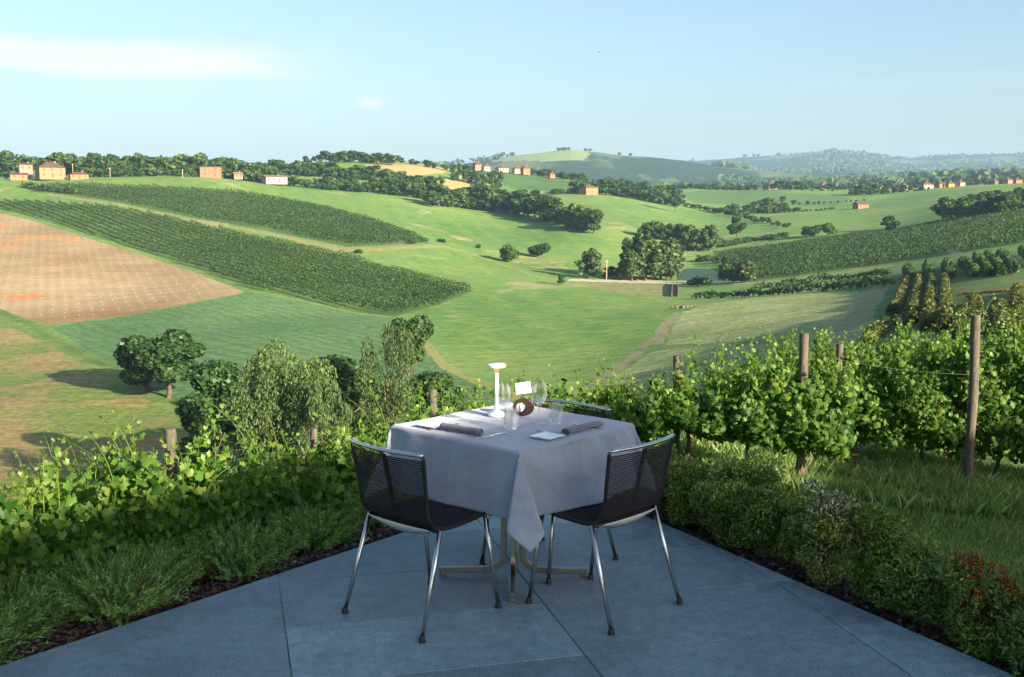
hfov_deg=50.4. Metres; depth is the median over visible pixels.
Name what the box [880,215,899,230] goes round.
lone tree
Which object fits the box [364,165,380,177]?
tree
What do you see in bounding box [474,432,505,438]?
knife
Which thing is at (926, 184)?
village house
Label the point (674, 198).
tree
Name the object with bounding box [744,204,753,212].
tree
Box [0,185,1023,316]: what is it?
vineyard ground
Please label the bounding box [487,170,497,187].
tree
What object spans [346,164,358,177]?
tree
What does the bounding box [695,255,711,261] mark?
tree
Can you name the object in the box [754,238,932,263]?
vine row
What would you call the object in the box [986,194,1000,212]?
tree
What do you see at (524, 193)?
tree
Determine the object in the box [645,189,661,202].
tree
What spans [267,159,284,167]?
tree
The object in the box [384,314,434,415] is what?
broadleaf tree
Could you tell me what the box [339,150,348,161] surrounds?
tree
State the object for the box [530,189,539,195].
tree
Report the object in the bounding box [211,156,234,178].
tree
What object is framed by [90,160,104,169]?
tree
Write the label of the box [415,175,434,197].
tree
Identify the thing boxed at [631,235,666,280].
tree
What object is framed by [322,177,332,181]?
tree
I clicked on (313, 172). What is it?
tree
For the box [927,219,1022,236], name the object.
vine row
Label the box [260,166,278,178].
tree
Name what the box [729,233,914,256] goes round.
vine row
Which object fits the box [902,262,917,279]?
vine block
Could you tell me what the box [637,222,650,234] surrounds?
tree
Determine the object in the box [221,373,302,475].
willow tree
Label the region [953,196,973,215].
tree
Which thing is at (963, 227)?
vine row
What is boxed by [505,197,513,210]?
tree
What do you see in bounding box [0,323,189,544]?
stubble field
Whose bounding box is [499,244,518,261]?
lone tree
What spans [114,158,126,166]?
tree
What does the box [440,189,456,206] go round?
tree
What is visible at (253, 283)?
vine row
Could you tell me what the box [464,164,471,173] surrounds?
tree
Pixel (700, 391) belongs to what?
grapevine
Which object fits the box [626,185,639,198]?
tree
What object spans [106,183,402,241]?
vine row
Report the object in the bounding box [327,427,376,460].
broadleaf tree
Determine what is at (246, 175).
tree
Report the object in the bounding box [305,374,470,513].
grapevine
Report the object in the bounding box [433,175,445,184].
tree
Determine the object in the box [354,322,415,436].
willow tree
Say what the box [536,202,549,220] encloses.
tree
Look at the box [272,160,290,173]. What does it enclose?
tree
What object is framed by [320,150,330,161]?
tree
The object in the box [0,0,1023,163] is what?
sky
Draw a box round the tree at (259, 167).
[247,163,266,181]
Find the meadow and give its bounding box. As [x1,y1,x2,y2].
[0,161,1023,402]
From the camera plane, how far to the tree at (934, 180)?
1165.87 m
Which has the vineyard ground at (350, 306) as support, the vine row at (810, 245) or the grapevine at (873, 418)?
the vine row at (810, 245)
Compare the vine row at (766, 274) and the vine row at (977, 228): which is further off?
the vine row at (977, 228)
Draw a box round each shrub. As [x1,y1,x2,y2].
[214,460,279,486]
[621,436,694,512]
[656,454,710,527]
[688,479,753,548]
[689,447,785,532]
[727,480,796,557]
[775,496,814,571]
[794,478,871,585]
[845,501,914,604]
[863,531,967,626]
[934,550,1023,665]
[994,603,1023,676]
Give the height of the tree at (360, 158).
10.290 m
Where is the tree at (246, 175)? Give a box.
[238,162,253,180]
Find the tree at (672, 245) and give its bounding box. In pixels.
[657,238,685,279]
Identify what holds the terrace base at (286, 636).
on the yard
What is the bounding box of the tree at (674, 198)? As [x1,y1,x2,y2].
[669,191,680,211]
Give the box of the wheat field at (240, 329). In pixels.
[51,293,518,463]
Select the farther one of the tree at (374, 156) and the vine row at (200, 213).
the tree at (374, 156)
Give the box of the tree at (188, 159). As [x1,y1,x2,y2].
[177,156,198,170]
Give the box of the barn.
[853,202,868,208]
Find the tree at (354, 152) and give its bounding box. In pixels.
[349,150,358,162]
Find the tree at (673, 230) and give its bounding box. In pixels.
[667,223,679,238]
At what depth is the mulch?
5.27 m
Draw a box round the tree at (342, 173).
[336,167,348,177]
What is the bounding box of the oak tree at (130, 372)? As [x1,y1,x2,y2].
[112,334,156,391]
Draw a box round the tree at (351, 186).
[345,182,365,191]
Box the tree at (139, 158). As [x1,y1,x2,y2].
[129,152,149,174]
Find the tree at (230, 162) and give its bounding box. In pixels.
[222,157,242,179]
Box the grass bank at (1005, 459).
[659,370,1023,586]
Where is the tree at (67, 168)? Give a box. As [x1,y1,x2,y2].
[61,153,77,172]
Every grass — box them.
[664,428,1023,521]
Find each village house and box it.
[472,161,482,170]
[482,164,489,170]
[495,165,508,172]
[512,166,521,173]
[521,165,529,174]
[548,171,554,177]
[763,182,776,189]
[918,181,933,188]
[936,181,943,187]
[945,181,955,186]
[954,179,964,186]
[989,178,998,184]
[999,177,1013,183]
[1013,177,1022,182]
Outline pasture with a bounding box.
[491,150,589,161]
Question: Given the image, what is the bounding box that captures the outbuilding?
[68,171,88,179]
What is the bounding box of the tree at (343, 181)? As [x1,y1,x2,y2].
[339,179,349,190]
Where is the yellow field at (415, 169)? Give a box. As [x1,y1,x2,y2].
[362,162,548,195]
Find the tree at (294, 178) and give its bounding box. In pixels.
[288,175,299,185]
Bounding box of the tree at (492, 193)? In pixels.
[482,191,502,210]
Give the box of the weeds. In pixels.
[17,496,415,635]
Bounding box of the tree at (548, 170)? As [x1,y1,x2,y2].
[545,169,554,174]
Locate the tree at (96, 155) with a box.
[86,152,100,166]
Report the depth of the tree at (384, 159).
889.84 m
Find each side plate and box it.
[417,421,442,428]
[530,432,564,440]
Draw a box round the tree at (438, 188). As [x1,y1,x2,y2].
[428,183,450,206]
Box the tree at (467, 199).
[453,187,475,208]
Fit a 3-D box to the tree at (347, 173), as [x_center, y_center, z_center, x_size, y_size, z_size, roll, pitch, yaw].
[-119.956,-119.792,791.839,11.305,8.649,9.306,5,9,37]
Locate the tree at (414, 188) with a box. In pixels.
[407,175,424,197]
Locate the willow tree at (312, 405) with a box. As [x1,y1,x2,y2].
[285,373,352,467]
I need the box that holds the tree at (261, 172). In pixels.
[256,169,265,181]
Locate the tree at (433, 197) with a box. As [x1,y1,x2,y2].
[422,190,443,206]
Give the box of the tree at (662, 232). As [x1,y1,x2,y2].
[654,225,670,239]
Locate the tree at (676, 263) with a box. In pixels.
[662,258,683,279]
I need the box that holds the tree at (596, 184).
[591,181,602,192]
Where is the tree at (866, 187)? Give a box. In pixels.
[858,184,870,194]
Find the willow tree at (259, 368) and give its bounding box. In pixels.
[235,338,340,475]
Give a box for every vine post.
[164,427,177,536]
[310,428,316,506]
[428,389,437,416]
[672,355,679,458]
[795,333,808,478]
[833,343,843,465]
[963,315,980,482]
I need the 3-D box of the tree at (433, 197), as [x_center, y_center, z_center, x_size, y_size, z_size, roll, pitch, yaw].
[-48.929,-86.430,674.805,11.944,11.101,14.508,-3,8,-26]
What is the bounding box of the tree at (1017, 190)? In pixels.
[1013,187,1021,192]
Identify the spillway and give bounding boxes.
[671,282,678,296]
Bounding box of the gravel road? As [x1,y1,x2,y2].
[568,279,749,283]
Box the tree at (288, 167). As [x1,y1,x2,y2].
[281,165,290,175]
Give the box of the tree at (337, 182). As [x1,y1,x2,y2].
[333,178,343,189]
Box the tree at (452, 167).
[449,164,456,171]
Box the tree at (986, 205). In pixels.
[978,199,993,212]
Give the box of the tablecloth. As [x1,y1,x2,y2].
[367,403,654,551]
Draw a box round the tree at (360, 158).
[354,151,367,162]
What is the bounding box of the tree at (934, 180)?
[930,179,939,186]
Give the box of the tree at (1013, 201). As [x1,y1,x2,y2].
[1005,192,1023,209]
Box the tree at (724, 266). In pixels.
[717,262,730,281]
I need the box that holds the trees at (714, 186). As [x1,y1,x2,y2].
[264,147,1023,266]
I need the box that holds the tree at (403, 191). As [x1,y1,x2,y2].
[394,178,410,195]
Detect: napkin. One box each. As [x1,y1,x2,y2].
[439,422,483,435]
[561,421,603,433]
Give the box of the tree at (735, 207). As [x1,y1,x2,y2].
[730,203,740,210]
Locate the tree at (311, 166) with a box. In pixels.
[302,162,317,176]
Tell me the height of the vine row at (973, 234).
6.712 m
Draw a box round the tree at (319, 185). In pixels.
[315,181,327,188]
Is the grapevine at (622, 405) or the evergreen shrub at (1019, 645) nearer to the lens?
the evergreen shrub at (1019, 645)
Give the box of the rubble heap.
[671,305,691,308]
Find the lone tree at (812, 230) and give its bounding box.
[801,225,822,237]
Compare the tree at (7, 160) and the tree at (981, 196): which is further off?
the tree at (7, 160)
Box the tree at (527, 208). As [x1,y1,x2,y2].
[523,201,535,217]
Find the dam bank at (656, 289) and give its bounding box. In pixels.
[576,281,675,297]
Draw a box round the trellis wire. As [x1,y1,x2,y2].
[810,353,970,374]
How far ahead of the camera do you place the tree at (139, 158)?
667.58 m
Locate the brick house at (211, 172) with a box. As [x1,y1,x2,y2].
[199,166,222,178]
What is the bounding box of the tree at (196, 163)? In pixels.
[191,156,207,171]
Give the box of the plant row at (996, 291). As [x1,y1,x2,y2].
[958,290,1009,294]
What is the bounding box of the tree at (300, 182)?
[295,179,311,187]
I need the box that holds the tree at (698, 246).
[695,228,709,250]
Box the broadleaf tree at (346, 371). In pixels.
[291,354,393,450]
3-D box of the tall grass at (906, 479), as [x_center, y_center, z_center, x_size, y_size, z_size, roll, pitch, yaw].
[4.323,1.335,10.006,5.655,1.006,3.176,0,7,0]
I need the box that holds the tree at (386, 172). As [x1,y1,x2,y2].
[380,168,394,177]
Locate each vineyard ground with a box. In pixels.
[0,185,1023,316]
[873,265,1023,359]
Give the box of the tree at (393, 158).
[387,154,400,165]
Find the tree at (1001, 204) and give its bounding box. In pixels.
[991,193,1017,211]
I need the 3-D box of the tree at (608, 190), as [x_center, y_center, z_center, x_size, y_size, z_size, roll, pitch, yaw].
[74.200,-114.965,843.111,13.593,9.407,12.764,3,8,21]
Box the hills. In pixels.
[125,151,1023,189]
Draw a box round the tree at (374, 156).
[370,152,380,163]
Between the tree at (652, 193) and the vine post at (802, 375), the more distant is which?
the tree at (652, 193)
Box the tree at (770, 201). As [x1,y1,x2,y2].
[763,197,775,205]
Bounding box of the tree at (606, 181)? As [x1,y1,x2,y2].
[600,178,614,194]
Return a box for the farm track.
[573,288,887,395]
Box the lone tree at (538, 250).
[527,243,551,256]
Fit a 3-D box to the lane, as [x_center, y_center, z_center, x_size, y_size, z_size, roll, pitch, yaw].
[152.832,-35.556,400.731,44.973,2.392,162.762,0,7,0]
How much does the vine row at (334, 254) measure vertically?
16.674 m
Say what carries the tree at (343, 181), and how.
on the meadow
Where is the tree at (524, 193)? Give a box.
[510,189,533,215]
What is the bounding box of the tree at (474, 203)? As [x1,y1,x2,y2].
[467,195,481,209]
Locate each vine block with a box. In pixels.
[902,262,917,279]
[922,258,934,279]
[941,257,955,276]
[957,255,979,276]
[971,251,994,275]
[984,248,1007,275]
[995,248,1020,273]
[1017,244,1023,258]
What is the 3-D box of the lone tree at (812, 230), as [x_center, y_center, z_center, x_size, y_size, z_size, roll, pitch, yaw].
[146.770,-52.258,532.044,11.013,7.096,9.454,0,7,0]
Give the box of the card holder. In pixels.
[513,394,533,415]
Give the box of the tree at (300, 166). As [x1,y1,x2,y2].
[290,161,306,175]
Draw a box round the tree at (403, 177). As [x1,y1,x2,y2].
[399,175,412,180]
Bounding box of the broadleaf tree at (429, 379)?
[403,369,465,422]
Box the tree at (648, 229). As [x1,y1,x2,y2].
[645,225,657,236]
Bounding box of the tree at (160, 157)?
[155,155,166,175]
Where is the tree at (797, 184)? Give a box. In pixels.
[793,180,805,189]
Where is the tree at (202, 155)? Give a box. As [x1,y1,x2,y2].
[188,152,207,169]
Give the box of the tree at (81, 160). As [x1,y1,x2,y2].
[69,156,96,169]
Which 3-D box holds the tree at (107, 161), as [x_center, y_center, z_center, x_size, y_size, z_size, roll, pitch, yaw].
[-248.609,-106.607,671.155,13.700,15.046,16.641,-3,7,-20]
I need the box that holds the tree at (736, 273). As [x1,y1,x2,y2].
[733,262,748,282]
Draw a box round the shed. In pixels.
[9,173,27,179]
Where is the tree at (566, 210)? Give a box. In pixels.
[563,203,581,226]
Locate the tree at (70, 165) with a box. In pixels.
[67,158,82,169]
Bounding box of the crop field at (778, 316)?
[578,291,874,443]
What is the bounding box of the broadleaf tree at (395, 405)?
[333,377,417,418]
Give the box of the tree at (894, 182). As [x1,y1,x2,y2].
[886,180,896,186]
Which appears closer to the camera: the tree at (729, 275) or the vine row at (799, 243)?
the tree at (729, 275)
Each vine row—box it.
[0,200,43,218]
[3,198,95,234]
[13,198,401,311]
[24,198,408,309]
[35,199,413,307]
[44,188,218,219]
[46,200,420,306]
[48,183,369,243]
[51,182,375,243]
[51,187,362,244]
[56,182,381,243]
[58,200,426,306]
[66,183,386,242]
[71,201,433,304]
[78,181,391,243]
[83,201,438,302]
[91,181,397,241]
[95,202,443,299]
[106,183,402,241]
[108,204,448,298]
[128,184,407,241]
[128,207,450,297]
[139,184,412,240]
[146,209,455,295]
[152,183,416,241]
[163,213,459,293]
[167,185,420,241]
[177,255,396,312]
[181,186,424,241]
[190,220,463,291]
[191,186,428,241]
[201,188,428,239]
[209,188,419,235]
[209,267,345,306]
[216,187,415,234]
[218,225,468,291]
[223,188,410,230]
[230,188,402,227]
[236,189,392,223]
[242,278,273,289]
[249,191,382,221]
[261,193,372,219]
[265,236,469,288]
[272,195,368,216]
[282,196,348,211]
[294,230,355,244]
[339,249,360,257]
[390,265,468,286]
[713,230,909,253]
[715,230,910,254]
[717,231,910,255]
[718,231,911,256]
[720,231,912,256]
[721,232,913,257]
[725,230,904,250]
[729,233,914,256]
[729,234,916,261]
[730,233,915,256]
[730,234,919,261]
[731,234,917,258]
[733,235,920,260]
[734,234,912,257]
[734,234,918,260]
[735,236,925,263]
[736,236,926,263]
[737,235,919,261]
[737,235,923,261]
[739,237,921,261]
[739,237,927,262]
[748,242,942,270]
[754,237,930,262]
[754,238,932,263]
[755,239,934,265]
[755,240,933,265]
[755,243,942,269]
[756,239,932,263]
[756,243,942,268]
[756,243,946,269]
[756,267,810,276]
[756,271,789,277]
[757,239,935,264]
[757,242,941,267]
[757,244,947,272]
[757,246,946,272]
[757,265,835,276]
[758,245,950,273]
[759,240,938,265]
[761,241,938,265]
[762,241,940,267]
[765,230,907,245]
[793,229,905,241]
[806,229,904,239]
[816,229,899,239]
[821,230,893,237]
[856,314,896,344]
[885,274,910,313]
[897,246,952,259]
[901,274,923,324]
[907,214,969,228]
[908,207,1022,228]
[909,208,1023,229]
[909,209,1016,228]
[910,206,1023,227]
[911,209,1023,230]
[911,210,1014,229]
[912,209,1022,230]
[913,210,1021,231]
[913,210,1023,231]
[914,210,1023,232]
[915,211,1023,231]
[916,212,1022,233]
[916,212,1023,232]
[917,213,1023,233]
[918,214,1023,232]
[918,272,937,329]
[919,216,1022,234]
[920,216,1023,234]
[920,217,1022,235]
[921,219,1011,234]
[922,218,1018,235]
[923,218,1020,235]
[924,216,1021,230]
[924,217,1023,235]
[926,218,1023,235]
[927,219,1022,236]
[928,219,1023,235]
[928,220,1023,237]
[930,221,1023,238]
[931,222,1022,238]
[933,223,1023,238]
[934,272,955,333]
[936,224,1023,239]
[936,225,1023,238]
[937,226,1020,239]
[938,226,1022,240]
[939,226,1023,242]
[943,230,1013,243]
[944,229,1023,242]
[945,228,1023,242]
[946,229,1023,244]
[948,229,1023,245]
[948,301,971,338]
[949,230,1022,245]
[951,231,1021,245]
[952,232,1023,246]
[954,233,1022,247]
[955,234,1023,248]
[957,235,1023,248]
[958,236,1019,249]
[960,236,1023,248]
[961,236,1023,249]
[965,291,989,330]
[989,298,1014,336]
[1009,281,1023,335]
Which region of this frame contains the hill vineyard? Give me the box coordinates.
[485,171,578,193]
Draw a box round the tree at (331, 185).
[323,180,336,189]
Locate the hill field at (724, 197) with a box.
[681,190,850,205]
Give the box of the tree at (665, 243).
[659,239,679,278]
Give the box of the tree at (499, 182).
[492,170,504,187]
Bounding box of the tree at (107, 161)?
[98,153,119,167]
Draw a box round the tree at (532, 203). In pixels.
[526,194,547,214]
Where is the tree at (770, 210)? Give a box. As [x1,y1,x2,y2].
[764,205,777,212]
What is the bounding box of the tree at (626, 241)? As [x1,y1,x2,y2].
[618,237,654,279]
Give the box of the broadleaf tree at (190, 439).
[178,431,231,485]
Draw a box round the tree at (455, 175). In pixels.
[449,171,460,180]
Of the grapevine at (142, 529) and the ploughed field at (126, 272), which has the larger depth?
the ploughed field at (126, 272)
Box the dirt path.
[48,194,555,280]
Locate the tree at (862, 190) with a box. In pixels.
[854,185,868,194]
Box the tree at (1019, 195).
[1014,193,1023,210]
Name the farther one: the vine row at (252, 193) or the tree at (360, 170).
the tree at (360, 170)
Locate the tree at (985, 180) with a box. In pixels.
[980,177,989,184]
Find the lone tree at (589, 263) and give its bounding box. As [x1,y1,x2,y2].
[574,248,603,278]
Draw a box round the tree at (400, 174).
[394,171,406,179]
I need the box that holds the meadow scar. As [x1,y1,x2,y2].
[417,254,972,406]
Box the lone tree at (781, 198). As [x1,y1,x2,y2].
[779,196,785,200]
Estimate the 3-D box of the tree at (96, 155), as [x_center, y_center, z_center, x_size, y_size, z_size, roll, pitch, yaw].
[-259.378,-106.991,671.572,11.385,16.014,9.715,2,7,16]
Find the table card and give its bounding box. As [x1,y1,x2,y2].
[515,381,530,394]
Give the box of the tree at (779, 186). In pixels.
[774,181,781,189]
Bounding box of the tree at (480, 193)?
[469,183,494,210]
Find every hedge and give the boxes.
[21,180,80,192]
[687,274,712,286]
[691,272,894,298]
[756,267,891,287]
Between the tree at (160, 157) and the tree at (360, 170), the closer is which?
the tree at (160, 157)
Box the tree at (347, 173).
[345,168,351,176]
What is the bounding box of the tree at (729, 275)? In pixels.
[724,267,735,281]
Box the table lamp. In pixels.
[487,363,505,416]
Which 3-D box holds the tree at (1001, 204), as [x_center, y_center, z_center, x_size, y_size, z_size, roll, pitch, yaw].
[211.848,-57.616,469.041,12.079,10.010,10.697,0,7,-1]
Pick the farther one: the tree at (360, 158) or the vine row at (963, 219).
the tree at (360, 158)
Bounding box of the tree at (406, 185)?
[402,181,415,196]
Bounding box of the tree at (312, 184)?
[305,181,315,187]
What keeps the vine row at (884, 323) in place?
on the terrace vineyard ground at (961, 281)
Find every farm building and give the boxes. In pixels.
[17,162,32,178]
[232,171,242,179]
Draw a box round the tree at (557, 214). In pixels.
[552,210,564,219]
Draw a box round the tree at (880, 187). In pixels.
[874,184,882,193]
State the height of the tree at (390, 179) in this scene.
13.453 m
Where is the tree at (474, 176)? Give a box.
[466,170,480,182]
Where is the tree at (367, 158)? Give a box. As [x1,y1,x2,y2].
[362,153,371,162]
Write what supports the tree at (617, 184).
on the meadow
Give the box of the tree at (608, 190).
[601,184,613,194]
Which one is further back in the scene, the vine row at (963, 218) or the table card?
the vine row at (963, 218)
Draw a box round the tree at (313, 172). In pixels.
[305,161,321,176]
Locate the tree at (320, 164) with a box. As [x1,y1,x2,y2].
[315,162,324,176]
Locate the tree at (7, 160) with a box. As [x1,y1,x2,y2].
[0,150,20,178]
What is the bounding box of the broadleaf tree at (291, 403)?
[252,379,306,443]
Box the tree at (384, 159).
[377,153,389,164]
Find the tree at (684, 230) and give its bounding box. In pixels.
[677,223,695,250]
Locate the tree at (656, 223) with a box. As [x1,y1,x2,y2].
[649,220,663,237]
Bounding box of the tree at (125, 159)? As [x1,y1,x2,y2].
[122,155,132,164]
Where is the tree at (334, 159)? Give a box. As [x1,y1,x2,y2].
[328,152,339,161]
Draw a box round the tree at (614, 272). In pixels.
[608,266,617,278]
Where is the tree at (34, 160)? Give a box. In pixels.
[12,154,42,172]
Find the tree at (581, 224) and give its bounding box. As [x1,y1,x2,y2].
[573,214,590,230]
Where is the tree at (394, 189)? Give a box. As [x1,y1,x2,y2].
[382,176,400,194]
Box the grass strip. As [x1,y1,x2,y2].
[0,309,192,435]
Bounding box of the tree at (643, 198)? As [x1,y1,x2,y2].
[637,188,648,200]
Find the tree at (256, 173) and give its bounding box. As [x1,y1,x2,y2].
[248,168,264,181]
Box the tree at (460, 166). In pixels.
[457,163,463,171]
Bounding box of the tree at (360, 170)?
[350,165,366,179]
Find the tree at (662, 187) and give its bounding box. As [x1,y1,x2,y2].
[655,185,666,203]
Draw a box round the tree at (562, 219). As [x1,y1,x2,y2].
[557,213,569,226]
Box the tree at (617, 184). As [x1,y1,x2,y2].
[609,180,626,196]
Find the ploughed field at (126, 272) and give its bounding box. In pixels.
[0,213,241,323]
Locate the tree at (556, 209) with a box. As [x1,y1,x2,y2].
[548,205,563,223]
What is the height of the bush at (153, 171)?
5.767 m
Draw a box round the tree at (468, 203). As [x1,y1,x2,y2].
[461,187,481,208]
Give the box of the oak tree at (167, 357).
[123,329,206,397]
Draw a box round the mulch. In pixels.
[0,497,1023,674]
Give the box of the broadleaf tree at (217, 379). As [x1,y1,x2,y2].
[174,359,261,464]
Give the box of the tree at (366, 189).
[363,184,373,191]
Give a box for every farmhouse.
[34,161,65,179]
[261,174,286,184]
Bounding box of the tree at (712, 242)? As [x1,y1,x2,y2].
[698,224,719,250]
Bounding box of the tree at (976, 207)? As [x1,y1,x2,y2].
[968,200,989,214]
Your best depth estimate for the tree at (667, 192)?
838.37 m
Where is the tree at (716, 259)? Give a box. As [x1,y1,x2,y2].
[711,256,721,262]
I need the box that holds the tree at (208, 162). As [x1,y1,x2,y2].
[197,159,215,166]
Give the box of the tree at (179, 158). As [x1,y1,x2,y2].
[165,154,188,168]
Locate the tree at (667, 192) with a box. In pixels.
[650,187,671,204]
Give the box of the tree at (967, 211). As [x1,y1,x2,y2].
[963,206,980,215]
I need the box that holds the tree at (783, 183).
[778,180,785,189]
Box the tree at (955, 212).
[952,208,960,217]
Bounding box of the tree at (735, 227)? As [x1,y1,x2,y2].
[726,216,747,237]
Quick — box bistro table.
[439,518,586,601]
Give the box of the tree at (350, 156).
[346,153,355,162]
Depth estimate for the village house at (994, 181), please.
1017.83 m
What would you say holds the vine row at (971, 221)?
on the vineyard ground at (350, 306)
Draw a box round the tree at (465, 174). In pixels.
[459,170,469,182]
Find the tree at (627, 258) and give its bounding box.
[618,248,646,280]
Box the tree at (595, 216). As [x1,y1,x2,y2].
[584,209,603,232]
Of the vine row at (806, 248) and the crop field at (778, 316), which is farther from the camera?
the vine row at (806, 248)
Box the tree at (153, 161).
[147,158,158,175]
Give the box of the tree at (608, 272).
[602,267,611,278]
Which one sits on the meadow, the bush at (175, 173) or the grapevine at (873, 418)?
the bush at (175, 173)
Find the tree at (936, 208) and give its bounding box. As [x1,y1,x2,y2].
[929,196,954,218]
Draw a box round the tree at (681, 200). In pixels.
[669,188,685,204]
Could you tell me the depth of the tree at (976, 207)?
478.79 m
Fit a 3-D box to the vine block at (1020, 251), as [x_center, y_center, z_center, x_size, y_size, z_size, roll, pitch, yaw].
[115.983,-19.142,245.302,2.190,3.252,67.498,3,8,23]
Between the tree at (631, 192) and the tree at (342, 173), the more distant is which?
the tree at (631, 192)
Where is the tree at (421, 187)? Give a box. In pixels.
[417,182,426,198]
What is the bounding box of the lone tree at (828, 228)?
[822,222,837,234]
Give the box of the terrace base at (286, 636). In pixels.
[277,520,601,676]
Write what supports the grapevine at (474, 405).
on the grass bank at (1005, 459)
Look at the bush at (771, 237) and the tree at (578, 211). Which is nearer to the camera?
the bush at (771, 237)
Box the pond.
[676,268,729,280]
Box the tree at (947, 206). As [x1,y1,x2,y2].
[940,200,955,217]
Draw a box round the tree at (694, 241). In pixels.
[682,228,704,250]
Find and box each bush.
[0,565,86,643]
[0,586,52,665]
[18,542,206,628]
[79,166,90,173]
[88,168,99,176]
[93,535,219,594]
[96,168,110,176]
[106,167,113,176]
[111,167,122,176]
[115,166,129,176]
[125,169,134,176]
[130,167,138,175]
[135,168,146,176]
[146,167,164,175]
[165,170,172,175]
[170,515,302,581]
[172,170,181,176]
[180,166,193,176]
[190,171,197,176]
[257,500,368,552]
[340,489,414,527]
[353,249,362,253]
[407,239,415,243]
[690,204,698,208]
[716,207,726,213]
[717,242,727,246]
[723,209,731,214]
[724,240,733,245]
[729,210,737,215]
[739,238,749,242]
[746,215,756,220]
[762,217,771,223]
[764,234,775,238]
[782,222,790,227]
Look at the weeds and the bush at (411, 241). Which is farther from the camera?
the bush at (411, 241)
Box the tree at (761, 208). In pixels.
[757,206,769,213]
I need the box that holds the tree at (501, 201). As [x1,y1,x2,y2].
[492,192,515,212]
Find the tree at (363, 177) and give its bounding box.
[360,171,368,179]
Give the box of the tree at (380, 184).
[374,178,386,193]
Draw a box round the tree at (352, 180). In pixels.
[346,176,358,183]
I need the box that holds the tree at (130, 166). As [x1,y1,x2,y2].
[124,158,137,168]
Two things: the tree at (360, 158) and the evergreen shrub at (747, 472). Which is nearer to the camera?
the evergreen shrub at (747, 472)
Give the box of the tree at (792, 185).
[786,180,795,189]
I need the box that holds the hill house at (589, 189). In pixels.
[579,183,597,194]
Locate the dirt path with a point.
(347, 250)
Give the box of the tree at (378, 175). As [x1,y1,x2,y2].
[373,169,383,177]
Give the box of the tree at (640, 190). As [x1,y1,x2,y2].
[632,184,647,198]
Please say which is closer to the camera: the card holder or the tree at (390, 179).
the card holder
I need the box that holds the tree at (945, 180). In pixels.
[941,178,951,182]
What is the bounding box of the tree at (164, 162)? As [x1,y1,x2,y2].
[156,157,172,175]
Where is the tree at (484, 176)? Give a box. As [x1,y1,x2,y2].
[477,170,488,184]
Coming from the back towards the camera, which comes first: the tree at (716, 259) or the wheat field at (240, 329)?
the tree at (716, 259)
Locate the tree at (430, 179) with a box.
[425,176,436,190]
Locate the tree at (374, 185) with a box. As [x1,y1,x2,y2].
[366,176,380,192]
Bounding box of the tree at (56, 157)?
[41,152,73,174]
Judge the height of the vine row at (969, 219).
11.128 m
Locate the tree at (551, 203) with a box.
[535,195,563,221]
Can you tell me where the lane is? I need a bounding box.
[926,238,963,254]
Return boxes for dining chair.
[342,439,501,643]
[479,398,618,584]
[526,433,682,635]
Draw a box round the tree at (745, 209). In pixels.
[741,205,750,213]
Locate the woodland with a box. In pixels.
[0,149,1023,189]
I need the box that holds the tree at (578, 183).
[568,178,591,188]
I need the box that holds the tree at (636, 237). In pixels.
[624,232,660,279]
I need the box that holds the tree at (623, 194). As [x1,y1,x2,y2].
[617,187,629,197]
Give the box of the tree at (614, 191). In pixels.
[610,187,617,195]
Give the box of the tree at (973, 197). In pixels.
[967,194,977,201]
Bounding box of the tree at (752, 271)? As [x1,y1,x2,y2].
[737,260,756,281]
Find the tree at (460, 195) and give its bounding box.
[452,189,468,207]
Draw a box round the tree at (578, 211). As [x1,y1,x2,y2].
[569,206,591,229]
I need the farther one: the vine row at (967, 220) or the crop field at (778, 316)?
the vine row at (967, 220)
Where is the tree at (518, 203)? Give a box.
[511,195,532,216]
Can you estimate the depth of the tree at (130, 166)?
667.36 m
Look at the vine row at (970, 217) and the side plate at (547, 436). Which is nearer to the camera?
the side plate at (547, 436)
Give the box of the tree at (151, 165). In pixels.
[145,157,158,175]
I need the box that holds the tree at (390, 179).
[381,176,396,194]
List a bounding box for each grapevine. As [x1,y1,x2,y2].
[0,410,187,610]
[0,434,48,599]
[0,464,69,588]
[8,425,194,582]
[90,396,304,575]
[138,440,259,542]
[212,393,388,549]
[224,427,346,508]
[298,407,387,495]
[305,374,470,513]
[386,397,492,435]
[392,366,525,421]
[507,373,576,412]
[510,359,608,414]
[521,367,621,408]
[585,359,675,445]
[595,371,693,441]
[628,335,738,461]
[646,356,749,433]
[684,331,794,461]
[727,356,817,437]
[739,323,835,434]
[761,332,862,477]
[776,327,881,447]
[796,322,917,464]
[856,313,942,452]
[877,312,1012,462]
[906,308,1007,457]
[947,293,1023,475]
[953,304,1023,460]
[1013,326,1023,454]
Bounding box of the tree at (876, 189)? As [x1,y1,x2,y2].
[871,183,878,193]
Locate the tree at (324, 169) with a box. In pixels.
[318,161,335,175]
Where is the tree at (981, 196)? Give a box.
[976,191,986,199]
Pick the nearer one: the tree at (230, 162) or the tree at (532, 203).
the tree at (532, 203)
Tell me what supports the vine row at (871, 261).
on the vineyard ground at (350, 306)
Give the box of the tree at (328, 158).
[324,153,336,160]
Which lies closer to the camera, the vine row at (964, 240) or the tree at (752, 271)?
the vine row at (964, 240)
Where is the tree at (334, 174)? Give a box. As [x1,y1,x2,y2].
[326,164,343,177]
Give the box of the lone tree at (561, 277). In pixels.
[557,274,565,284]
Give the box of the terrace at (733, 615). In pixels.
[0,514,1016,676]
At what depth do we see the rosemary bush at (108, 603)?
4.99 m
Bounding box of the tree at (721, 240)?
[715,235,723,244]

